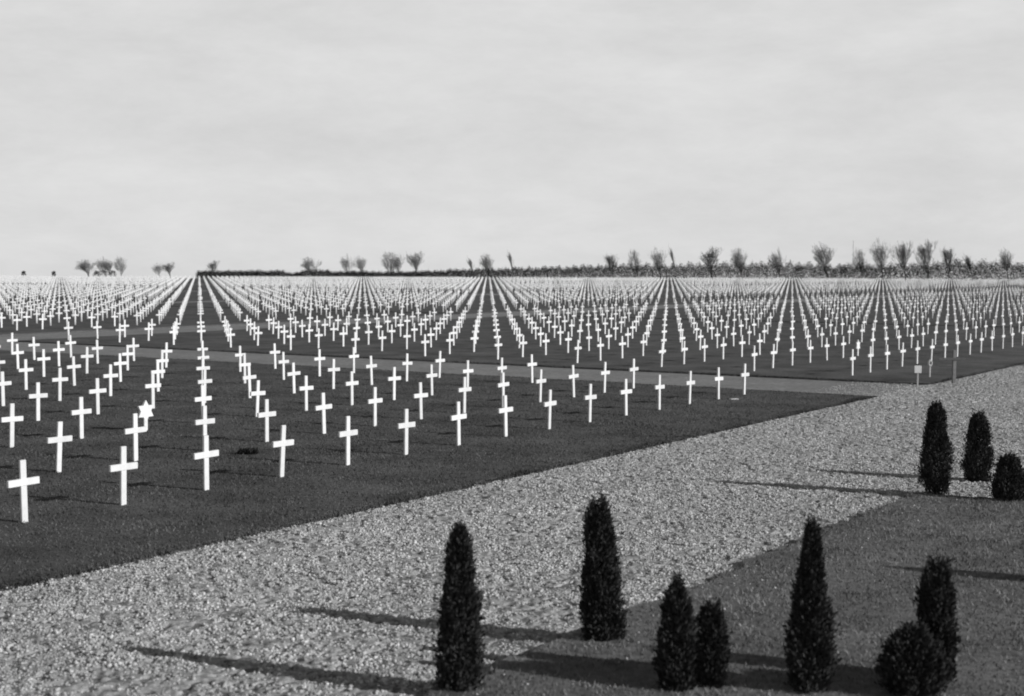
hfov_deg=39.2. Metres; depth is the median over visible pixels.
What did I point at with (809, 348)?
grave cross
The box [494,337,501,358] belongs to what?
grave cross
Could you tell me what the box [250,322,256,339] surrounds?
grave cross
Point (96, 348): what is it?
grave cross
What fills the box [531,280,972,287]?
grass plot
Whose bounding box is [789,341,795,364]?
grave cross
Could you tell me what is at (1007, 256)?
bare tree
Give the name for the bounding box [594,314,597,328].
grave cross
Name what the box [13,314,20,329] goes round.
grave cross
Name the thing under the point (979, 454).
columnar conifer
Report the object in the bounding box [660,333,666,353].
grave cross
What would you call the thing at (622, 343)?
grave cross
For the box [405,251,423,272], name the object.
bare tree
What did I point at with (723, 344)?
grave cross
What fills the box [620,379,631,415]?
grave cross
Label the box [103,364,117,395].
grave cross
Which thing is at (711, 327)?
grave cross
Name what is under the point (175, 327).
grave cross
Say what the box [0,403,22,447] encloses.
grave cross
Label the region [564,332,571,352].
grave cross
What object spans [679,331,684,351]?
grave cross
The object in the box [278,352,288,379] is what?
grave cross
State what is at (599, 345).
grave cross
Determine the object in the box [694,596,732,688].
columnar conifer
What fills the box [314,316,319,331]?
grave cross
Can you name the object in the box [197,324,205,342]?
grave cross
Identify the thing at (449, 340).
grave cross
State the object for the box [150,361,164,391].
grave cross
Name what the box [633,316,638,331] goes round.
grave cross
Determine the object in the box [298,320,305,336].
grave cross
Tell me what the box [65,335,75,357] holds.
grave cross
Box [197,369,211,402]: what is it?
grave cross
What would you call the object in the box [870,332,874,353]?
grave cross
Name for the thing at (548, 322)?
grave cross
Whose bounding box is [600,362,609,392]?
grave cross
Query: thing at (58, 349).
grave cross
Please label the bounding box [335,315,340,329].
grave cross
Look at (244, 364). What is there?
grave cross
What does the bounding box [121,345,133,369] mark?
grave cross
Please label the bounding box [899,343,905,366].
grave cross
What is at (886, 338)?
grave cross
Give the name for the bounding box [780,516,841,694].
columnar conifer
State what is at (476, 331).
grave cross
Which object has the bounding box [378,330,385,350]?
grave cross
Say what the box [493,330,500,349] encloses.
grave cross
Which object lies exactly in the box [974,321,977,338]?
grave cross
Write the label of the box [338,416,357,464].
grave cross
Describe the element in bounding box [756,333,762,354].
grave cross
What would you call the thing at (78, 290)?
grass plot
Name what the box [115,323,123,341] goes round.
grave cross
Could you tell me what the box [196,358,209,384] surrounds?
grave cross
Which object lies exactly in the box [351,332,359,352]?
grave cross
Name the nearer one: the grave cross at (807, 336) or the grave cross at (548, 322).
the grave cross at (807, 336)
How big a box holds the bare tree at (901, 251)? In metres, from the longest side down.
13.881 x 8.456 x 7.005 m
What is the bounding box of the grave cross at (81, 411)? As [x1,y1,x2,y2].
[71,397,91,438]
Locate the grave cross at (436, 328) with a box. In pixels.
[433,322,439,339]
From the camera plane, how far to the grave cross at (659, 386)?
38.36 m
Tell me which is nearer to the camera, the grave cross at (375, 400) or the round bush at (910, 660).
the round bush at (910, 660)
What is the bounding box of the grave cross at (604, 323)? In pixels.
[602,318,607,333]
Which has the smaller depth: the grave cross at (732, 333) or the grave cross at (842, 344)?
the grave cross at (842, 344)
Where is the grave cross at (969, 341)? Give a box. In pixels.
[968,334,971,354]
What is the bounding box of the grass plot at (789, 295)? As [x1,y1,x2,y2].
[502,288,967,298]
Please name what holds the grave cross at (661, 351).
on the grass plot at (836, 366)
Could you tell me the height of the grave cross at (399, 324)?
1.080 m
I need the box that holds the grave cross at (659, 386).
[654,375,664,409]
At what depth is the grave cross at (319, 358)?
49.67 m
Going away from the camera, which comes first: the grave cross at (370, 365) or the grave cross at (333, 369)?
the grave cross at (333, 369)
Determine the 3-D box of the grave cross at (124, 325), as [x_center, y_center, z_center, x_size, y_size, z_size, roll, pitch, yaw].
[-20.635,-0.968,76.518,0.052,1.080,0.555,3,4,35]
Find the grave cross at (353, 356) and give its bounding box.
[348,347,358,372]
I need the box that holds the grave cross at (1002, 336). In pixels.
[1001,329,1004,348]
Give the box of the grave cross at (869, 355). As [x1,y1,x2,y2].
[867,346,873,371]
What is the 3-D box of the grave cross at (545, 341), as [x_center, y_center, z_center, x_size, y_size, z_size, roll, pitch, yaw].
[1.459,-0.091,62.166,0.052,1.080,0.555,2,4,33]
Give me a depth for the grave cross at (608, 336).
66.79 m
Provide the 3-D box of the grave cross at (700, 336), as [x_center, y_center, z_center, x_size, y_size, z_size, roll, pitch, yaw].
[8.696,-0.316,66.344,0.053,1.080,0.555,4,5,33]
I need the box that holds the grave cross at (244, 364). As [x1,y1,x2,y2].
[238,355,250,382]
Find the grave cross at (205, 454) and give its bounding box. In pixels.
[193,435,218,489]
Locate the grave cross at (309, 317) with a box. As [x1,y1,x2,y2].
[307,313,312,327]
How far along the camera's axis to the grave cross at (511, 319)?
87.45 m
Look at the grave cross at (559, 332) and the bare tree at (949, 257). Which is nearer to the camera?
the grave cross at (559, 332)
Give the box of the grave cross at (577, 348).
[574,340,581,362]
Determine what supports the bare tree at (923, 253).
on the field
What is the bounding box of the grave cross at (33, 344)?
[28,337,39,359]
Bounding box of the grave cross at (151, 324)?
[150,319,155,335]
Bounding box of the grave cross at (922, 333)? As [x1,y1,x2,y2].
[921,327,924,345]
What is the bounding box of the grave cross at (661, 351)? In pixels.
[658,343,665,366]
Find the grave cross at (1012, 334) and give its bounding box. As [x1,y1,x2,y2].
[1010,327,1013,346]
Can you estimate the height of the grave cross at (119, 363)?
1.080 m
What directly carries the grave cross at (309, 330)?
on the grass plot at (836, 366)
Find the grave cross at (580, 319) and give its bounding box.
[579,315,583,329]
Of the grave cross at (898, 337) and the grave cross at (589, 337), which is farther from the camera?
the grave cross at (898, 337)
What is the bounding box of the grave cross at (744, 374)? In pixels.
[740,364,748,394]
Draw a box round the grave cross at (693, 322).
[691,317,695,332]
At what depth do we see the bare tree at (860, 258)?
473.04 m
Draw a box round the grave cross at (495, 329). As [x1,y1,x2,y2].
[493,324,499,341]
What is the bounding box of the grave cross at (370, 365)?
[365,356,376,384]
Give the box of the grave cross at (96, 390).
[88,378,105,413]
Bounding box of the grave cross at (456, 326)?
[454,321,459,338]
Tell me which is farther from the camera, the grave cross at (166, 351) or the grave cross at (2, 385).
the grave cross at (166, 351)
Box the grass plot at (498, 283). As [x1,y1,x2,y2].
[321,280,810,285]
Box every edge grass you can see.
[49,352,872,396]
[928,362,1023,383]
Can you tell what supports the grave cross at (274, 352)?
on the grass plot at (6, 355)
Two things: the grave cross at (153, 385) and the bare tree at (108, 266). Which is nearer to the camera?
the grave cross at (153, 385)
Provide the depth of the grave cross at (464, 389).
37.32 m
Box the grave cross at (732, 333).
[730,327,735,345]
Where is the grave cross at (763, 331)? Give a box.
[762,325,766,342]
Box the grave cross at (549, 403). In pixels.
[543,390,556,428]
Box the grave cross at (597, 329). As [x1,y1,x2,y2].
[595,323,600,340]
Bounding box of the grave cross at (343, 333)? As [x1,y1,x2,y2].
[339,327,347,345]
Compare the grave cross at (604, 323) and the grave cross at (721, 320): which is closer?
the grave cross at (604, 323)
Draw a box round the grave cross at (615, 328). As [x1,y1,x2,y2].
[613,322,617,339]
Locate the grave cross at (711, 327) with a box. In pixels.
[709,322,713,338]
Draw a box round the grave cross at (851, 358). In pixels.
[849,349,855,374]
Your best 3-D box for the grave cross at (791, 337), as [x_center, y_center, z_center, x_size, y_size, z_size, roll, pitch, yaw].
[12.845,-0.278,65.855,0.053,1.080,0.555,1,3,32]
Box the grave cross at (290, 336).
[286,329,294,349]
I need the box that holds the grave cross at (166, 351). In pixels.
[160,342,171,366]
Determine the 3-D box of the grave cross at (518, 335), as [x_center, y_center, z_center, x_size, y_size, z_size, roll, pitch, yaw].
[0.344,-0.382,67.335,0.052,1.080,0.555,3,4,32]
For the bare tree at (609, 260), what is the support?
on the field
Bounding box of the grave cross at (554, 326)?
[551,321,557,337]
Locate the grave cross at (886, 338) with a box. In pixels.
[884,331,888,351]
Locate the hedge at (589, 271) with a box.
[195,257,1023,280]
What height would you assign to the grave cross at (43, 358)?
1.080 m
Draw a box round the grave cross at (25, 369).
[18,359,32,389]
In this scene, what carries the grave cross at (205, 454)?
on the grass plot at (6, 355)
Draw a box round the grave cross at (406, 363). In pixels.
[401,353,411,380]
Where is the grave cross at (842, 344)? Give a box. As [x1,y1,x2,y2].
[840,336,845,357]
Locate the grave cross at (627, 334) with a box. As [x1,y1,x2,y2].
[624,328,630,346]
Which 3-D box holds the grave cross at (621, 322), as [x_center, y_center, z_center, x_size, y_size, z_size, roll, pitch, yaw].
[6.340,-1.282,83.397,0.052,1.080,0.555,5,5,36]
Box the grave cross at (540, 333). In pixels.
[537,327,543,345]
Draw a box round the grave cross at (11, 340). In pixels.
[6,333,17,351]
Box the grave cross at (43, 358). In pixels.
[37,349,49,376]
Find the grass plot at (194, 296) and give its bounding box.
[1,291,452,303]
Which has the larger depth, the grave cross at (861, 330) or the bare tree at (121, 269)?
the bare tree at (121, 269)
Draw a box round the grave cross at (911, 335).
[909,329,913,347]
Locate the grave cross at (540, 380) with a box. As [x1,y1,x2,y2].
[535,369,545,401]
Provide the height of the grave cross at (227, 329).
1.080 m
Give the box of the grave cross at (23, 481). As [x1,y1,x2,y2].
[7,460,39,522]
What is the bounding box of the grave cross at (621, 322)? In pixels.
[618,317,623,332]
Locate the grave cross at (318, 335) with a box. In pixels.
[314,328,322,347]
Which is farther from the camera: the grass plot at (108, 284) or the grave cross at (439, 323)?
the grass plot at (108, 284)
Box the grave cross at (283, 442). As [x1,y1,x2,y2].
[272,425,293,476]
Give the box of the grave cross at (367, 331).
[365,325,372,344]
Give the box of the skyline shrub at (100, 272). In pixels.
[98,270,108,275]
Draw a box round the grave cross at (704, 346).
[701,339,707,361]
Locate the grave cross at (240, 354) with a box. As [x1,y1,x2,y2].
[234,346,245,371]
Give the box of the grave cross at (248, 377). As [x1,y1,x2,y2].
[242,366,255,397]
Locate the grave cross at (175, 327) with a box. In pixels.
[171,321,178,338]
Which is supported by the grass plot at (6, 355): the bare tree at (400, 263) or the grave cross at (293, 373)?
the grave cross at (293, 373)
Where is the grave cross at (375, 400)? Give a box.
[367,387,382,425]
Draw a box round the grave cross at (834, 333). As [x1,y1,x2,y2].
[833,327,837,344]
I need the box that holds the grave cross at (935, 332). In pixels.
[933,326,937,344]
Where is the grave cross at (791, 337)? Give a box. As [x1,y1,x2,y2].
[789,330,794,341]
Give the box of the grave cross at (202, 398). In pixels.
[194,385,211,418]
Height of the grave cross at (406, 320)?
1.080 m
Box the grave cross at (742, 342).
[739,335,744,356]
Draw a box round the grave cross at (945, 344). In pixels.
[943,337,947,357]
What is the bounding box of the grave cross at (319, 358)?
[314,349,324,375]
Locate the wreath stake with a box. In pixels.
[927,360,932,376]
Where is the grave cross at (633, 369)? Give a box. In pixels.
[629,359,637,387]
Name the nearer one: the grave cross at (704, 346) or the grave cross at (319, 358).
the grave cross at (319, 358)
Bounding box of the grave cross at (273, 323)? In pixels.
[270,317,276,333]
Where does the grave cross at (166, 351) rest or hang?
on the grass plot at (6, 355)
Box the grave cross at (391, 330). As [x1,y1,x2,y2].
[388,324,394,342]
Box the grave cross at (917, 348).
[915,340,919,363]
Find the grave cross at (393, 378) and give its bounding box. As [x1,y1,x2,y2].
[387,367,400,399]
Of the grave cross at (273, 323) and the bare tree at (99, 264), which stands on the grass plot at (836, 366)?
the grave cross at (273, 323)
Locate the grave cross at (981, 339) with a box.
[979,332,983,352]
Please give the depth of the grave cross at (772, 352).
54.41 m
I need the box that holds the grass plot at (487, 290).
[247,286,704,293]
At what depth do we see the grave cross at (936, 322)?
84.50 m
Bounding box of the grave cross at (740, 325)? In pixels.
[738,320,743,336]
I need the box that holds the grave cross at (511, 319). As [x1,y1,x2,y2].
[509,314,513,328]
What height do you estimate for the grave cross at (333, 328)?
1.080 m
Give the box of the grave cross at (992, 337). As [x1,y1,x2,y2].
[990,331,993,350]
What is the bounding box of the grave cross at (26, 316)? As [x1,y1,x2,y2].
[23,312,30,326]
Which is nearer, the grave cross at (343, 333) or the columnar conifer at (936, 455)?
the columnar conifer at (936, 455)
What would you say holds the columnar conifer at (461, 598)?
on the lawn at (784, 688)
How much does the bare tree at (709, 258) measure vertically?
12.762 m
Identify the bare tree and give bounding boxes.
[74,260,95,276]
[95,257,107,276]
[101,260,112,274]
[113,256,126,277]
[151,264,164,276]
[160,263,174,277]
[207,261,219,271]
[300,257,321,270]
[341,254,352,271]
[353,258,365,277]
[380,252,397,271]
[390,252,403,275]
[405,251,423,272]
[466,256,473,269]
[480,254,493,268]
[507,252,513,268]
[602,254,618,276]
[627,249,641,271]
[651,249,666,277]
[668,247,674,265]
[698,247,721,278]
[730,248,747,278]
[767,248,784,277]
[812,241,833,275]
[852,248,866,272]
[866,238,893,275]
[889,241,913,280]
[913,239,937,278]
[939,247,956,280]
[962,253,971,274]
[999,248,1012,277]
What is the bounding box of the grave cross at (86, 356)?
[80,347,93,372]
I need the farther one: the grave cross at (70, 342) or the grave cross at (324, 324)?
the grave cross at (324, 324)
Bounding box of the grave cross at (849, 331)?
[847,325,851,343]
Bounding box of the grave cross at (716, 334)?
[714,328,719,347]
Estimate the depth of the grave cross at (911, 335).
68.42 m
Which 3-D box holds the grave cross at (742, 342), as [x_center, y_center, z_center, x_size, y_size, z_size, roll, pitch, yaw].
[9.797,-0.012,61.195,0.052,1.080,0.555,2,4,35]
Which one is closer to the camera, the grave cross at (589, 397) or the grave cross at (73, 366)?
the grave cross at (589, 397)
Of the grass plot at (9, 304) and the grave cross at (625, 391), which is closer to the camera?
the grave cross at (625, 391)
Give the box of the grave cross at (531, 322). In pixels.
[529,317,534,332]
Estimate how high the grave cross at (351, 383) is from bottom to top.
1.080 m
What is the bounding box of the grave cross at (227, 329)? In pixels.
[224,323,231,341]
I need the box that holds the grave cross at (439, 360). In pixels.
[435,351,444,377]
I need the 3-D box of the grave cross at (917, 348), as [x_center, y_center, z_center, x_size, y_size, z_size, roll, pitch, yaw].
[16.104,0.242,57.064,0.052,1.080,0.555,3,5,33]
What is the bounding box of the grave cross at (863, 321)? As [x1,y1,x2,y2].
[862,317,865,331]
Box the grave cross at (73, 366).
[66,356,80,385]
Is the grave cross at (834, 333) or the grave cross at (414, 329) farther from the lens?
the grave cross at (414, 329)
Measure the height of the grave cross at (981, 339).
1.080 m
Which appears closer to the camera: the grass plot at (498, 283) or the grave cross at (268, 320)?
the grave cross at (268, 320)
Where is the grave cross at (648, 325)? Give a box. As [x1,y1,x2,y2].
[645,320,650,336]
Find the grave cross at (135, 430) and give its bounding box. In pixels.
[124,413,146,460]
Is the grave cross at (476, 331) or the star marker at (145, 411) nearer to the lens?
the star marker at (145, 411)
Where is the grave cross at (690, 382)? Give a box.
[685,371,694,403]
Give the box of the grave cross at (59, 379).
[51,368,67,400]
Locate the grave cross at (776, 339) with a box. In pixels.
[774,332,779,350]
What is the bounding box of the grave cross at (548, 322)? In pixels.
[546,316,551,331]
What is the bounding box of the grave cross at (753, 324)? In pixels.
[751,319,755,334]
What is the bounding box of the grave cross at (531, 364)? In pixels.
[527,354,536,382]
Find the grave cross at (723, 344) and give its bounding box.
[720,337,726,358]
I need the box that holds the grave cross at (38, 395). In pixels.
[28,382,47,420]
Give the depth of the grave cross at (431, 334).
67.79 m
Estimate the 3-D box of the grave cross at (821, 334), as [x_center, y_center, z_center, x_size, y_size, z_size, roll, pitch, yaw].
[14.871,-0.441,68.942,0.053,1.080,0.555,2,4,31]
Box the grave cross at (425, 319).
[422,314,427,329]
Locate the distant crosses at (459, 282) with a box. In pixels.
[0,275,1023,347]
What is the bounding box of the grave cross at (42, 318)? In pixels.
[38,314,46,328]
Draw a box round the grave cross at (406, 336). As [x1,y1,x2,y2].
[403,329,410,348]
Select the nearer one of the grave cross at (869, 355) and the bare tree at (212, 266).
the grave cross at (869, 355)
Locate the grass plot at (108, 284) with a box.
[3,280,267,285]
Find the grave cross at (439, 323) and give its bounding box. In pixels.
[437,318,442,333]
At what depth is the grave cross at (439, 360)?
49.18 m
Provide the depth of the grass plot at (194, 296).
175.21 m
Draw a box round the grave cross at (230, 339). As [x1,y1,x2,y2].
[226,328,234,346]
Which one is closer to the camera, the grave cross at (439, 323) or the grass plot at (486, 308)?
the grave cross at (439, 323)
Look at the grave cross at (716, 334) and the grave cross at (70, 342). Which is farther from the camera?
the grave cross at (716, 334)
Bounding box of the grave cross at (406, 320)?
[404,315,409,328]
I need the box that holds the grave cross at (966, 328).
[964,322,967,339]
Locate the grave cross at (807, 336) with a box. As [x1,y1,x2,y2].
[805,329,810,346]
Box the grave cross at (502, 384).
[497,372,508,407]
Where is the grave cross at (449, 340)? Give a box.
[446,333,453,353]
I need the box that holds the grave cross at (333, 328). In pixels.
[330,323,336,340]
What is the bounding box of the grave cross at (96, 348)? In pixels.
[91,340,102,363]
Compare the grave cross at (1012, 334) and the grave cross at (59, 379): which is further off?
the grave cross at (1012, 334)
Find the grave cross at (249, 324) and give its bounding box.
[247,318,252,334]
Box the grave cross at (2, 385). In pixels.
[0,371,11,405]
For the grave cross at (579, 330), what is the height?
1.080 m
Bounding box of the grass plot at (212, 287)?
[37,283,489,289]
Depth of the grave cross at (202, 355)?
50.13 m
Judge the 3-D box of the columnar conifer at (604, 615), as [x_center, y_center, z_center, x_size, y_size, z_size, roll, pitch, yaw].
[0.934,2.257,14.636,0.566,1.668,0.579,0,3,0]
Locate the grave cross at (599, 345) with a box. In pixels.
[597,337,603,360]
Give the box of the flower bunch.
[238,447,258,453]
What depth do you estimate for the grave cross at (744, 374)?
43.03 m
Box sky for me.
[0,0,1023,280]
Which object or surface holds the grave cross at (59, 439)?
on the grass plot at (6, 355)
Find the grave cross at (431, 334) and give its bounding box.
[427,328,434,346]
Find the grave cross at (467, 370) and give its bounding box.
[462,360,472,386]
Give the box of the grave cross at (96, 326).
[93,321,100,338]
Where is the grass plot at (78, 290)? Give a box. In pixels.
[1,287,204,293]
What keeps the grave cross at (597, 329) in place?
on the grass plot at (836, 366)
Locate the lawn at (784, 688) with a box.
[428,492,1023,695]
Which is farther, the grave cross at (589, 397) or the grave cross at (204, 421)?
the grave cross at (589, 397)
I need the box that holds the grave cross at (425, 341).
[421,334,428,355]
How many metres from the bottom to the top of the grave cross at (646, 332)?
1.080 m
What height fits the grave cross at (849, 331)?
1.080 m
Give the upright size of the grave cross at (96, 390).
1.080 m
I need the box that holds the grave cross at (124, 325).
[121,320,128,336]
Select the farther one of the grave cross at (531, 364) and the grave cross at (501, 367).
the grave cross at (531, 364)
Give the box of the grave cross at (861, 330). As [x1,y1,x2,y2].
[860,324,863,341]
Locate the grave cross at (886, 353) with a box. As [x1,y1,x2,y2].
[884,345,889,368]
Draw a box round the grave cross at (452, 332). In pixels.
[450,326,456,345]
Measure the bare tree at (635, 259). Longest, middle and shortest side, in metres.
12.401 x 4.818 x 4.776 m
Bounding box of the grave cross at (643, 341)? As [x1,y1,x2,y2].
[640,334,646,355]
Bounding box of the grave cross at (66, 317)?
[63,313,70,326]
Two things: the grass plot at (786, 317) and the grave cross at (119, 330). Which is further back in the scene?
the grass plot at (786, 317)
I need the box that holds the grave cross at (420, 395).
[413,382,427,418]
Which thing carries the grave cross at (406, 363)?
on the grass plot at (6, 355)
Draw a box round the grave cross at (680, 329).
[678,324,683,341]
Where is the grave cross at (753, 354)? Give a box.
[751,346,757,370]
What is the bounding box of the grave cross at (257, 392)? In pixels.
[250,380,265,416]
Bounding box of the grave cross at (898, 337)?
[896,330,900,349]
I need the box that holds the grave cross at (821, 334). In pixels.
[819,328,823,346]
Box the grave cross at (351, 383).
[345,371,358,404]
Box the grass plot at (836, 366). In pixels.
[16,316,1023,384]
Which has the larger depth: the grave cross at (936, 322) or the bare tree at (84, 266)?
the bare tree at (84, 266)
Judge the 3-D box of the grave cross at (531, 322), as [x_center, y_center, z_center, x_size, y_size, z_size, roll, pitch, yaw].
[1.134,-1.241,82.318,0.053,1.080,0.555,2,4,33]
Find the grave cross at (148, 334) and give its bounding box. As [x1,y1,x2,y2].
[144,322,152,340]
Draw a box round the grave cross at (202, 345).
[197,341,207,350]
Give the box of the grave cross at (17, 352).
[11,344,23,368]
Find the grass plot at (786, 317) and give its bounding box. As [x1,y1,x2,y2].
[532,300,1023,327]
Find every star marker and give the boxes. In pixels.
[137,400,152,429]
[855,339,859,355]
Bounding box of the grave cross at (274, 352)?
[269,343,279,368]
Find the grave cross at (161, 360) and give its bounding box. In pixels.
[155,351,168,377]
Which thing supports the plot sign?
on the ground at (764, 383)
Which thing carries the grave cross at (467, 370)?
on the grass plot at (6, 355)
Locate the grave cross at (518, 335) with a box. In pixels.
[516,328,522,347]
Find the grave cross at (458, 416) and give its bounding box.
[450,401,466,444]
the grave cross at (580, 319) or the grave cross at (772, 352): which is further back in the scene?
the grave cross at (580, 319)
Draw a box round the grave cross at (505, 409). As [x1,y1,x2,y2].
[498,395,512,436]
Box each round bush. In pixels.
[871,617,956,695]
[986,451,1023,501]
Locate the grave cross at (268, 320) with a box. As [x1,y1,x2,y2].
[265,314,271,329]
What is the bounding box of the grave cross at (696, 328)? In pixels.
[694,323,699,340]
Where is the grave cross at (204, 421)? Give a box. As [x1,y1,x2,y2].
[194,405,214,450]
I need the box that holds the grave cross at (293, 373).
[287,363,299,392]
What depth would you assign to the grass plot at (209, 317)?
104.51 m
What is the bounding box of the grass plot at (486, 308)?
[116,295,775,313]
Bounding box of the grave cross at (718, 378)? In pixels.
[714,367,722,398]
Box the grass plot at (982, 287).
[757,282,1023,290]
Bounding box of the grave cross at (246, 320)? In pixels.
[243,315,248,330]
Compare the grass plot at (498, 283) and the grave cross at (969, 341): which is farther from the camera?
the grass plot at (498, 283)
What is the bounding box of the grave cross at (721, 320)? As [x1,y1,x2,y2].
[719,315,723,330]
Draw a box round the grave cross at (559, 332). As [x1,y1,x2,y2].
[557,326,563,344]
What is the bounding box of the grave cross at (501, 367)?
[496,358,506,382]
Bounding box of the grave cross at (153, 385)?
[144,373,160,408]
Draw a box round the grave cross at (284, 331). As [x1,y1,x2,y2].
[280,325,287,343]
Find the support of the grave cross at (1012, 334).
on the grass plot at (836, 366)
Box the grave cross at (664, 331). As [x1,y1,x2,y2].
[661,325,666,343]
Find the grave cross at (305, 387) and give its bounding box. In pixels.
[298,376,312,410]
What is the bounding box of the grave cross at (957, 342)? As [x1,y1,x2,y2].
[955,335,959,356]
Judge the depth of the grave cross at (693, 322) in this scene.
82.84 m
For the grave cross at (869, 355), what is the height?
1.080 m
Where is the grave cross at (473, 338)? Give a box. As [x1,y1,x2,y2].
[470,331,477,351]
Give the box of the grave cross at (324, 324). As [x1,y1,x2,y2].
[321,319,327,335]
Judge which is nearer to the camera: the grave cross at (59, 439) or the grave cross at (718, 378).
the grave cross at (59, 439)
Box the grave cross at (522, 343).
[519,335,526,356]
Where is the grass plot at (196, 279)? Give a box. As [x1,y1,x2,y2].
[13,278,567,282]
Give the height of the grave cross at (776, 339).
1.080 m
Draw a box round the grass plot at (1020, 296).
[846,291,1023,302]
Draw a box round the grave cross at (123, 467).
[109,446,137,504]
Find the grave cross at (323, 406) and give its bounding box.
[314,393,331,433]
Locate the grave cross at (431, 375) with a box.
[425,364,436,394]
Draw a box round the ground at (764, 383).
[0,280,1023,395]
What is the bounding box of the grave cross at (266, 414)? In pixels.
[257,399,275,441]
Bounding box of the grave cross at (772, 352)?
[770,344,776,367]
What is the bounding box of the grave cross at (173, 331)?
[169,325,177,344]
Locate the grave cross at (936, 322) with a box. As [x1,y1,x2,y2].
[935,317,938,330]
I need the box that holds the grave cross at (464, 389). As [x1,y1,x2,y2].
[458,377,470,412]
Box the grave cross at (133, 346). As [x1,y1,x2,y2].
[129,338,138,360]
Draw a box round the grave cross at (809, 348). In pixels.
[807,340,812,362]
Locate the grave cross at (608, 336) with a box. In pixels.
[605,329,611,348]
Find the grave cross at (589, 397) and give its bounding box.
[584,384,596,421]
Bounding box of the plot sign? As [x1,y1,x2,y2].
[914,366,921,389]
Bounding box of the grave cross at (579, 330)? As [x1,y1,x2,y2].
[577,324,582,342]
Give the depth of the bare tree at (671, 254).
503.95 m
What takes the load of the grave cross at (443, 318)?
on the grass plot at (836, 366)
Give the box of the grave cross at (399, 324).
[397,319,403,335]
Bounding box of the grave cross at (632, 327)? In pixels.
[630,321,634,338]
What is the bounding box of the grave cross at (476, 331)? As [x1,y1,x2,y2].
[472,325,478,343]
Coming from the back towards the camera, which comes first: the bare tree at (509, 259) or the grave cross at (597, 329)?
the bare tree at (509, 259)
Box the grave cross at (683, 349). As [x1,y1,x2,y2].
[681,341,687,363]
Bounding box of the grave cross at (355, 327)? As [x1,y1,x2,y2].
[353,322,359,337]
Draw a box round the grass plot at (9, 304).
[0,302,68,305]
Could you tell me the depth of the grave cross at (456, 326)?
76.06 m
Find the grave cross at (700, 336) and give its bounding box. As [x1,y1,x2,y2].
[697,329,702,349]
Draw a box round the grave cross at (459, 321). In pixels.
[458,317,461,332]
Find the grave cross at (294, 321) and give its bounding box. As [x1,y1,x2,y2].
[292,316,298,332]
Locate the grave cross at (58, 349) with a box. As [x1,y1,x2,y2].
[52,341,64,365]
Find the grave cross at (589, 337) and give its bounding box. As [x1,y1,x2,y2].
[586,330,591,350]
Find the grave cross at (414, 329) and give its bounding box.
[411,323,417,340]
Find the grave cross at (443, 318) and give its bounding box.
[441,314,446,328]
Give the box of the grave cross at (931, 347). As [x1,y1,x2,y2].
[929,339,934,359]
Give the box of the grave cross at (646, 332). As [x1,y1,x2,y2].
[644,326,649,344]
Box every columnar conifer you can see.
[431,516,488,692]
[576,489,630,641]
[651,569,699,691]
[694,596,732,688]
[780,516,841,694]
[911,554,961,683]
[914,396,954,494]
[958,407,995,481]
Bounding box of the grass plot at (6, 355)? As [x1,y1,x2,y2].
[0,350,866,586]
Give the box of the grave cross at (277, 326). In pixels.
[275,321,281,338]
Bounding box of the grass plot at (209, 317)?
[0,305,458,334]
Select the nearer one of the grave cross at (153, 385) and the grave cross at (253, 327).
the grave cross at (153, 385)
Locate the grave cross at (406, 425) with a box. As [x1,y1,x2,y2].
[397,409,414,454]
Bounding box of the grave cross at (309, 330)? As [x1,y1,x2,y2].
[305,324,312,341]
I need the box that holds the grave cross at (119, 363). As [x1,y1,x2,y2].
[113,353,126,381]
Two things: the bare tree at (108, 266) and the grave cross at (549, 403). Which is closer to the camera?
the grave cross at (549, 403)
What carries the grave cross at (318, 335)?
on the grass plot at (836, 366)
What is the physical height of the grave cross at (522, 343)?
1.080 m
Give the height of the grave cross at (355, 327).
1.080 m
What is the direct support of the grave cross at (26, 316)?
on the grass plot at (209, 317)
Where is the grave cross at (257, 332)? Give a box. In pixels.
[254,326,261,345]
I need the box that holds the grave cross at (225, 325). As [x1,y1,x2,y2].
[222,319,229,336]
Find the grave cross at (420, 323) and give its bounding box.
[418,318,423,334]
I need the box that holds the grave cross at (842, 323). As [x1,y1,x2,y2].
[840,318,844,334]
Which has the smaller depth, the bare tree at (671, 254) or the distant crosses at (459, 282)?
the distant crosses at (459, 282)
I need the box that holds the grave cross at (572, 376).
[568,365,578,396]
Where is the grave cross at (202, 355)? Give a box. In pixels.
[197,348,208,359]
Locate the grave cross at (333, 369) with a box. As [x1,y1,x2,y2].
[327,359,339,388]
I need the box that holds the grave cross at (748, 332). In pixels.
[747,326,751,344]
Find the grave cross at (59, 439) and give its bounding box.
[47,421,71,471]
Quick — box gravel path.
[0,364,1023,695]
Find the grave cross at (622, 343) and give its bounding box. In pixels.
[618,336,625,357]
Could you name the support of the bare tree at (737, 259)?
on the field
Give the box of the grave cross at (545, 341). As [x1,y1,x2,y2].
[542,333,548,354]
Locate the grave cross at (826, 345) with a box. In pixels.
[824,338,828,359]
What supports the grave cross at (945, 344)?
on the grass plot at (836, 366)
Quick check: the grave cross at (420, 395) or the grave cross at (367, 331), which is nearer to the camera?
the grave cross at (420, 395)
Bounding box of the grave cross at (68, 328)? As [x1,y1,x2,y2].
[64,321,72,339]
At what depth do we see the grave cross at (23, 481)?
21.23 m

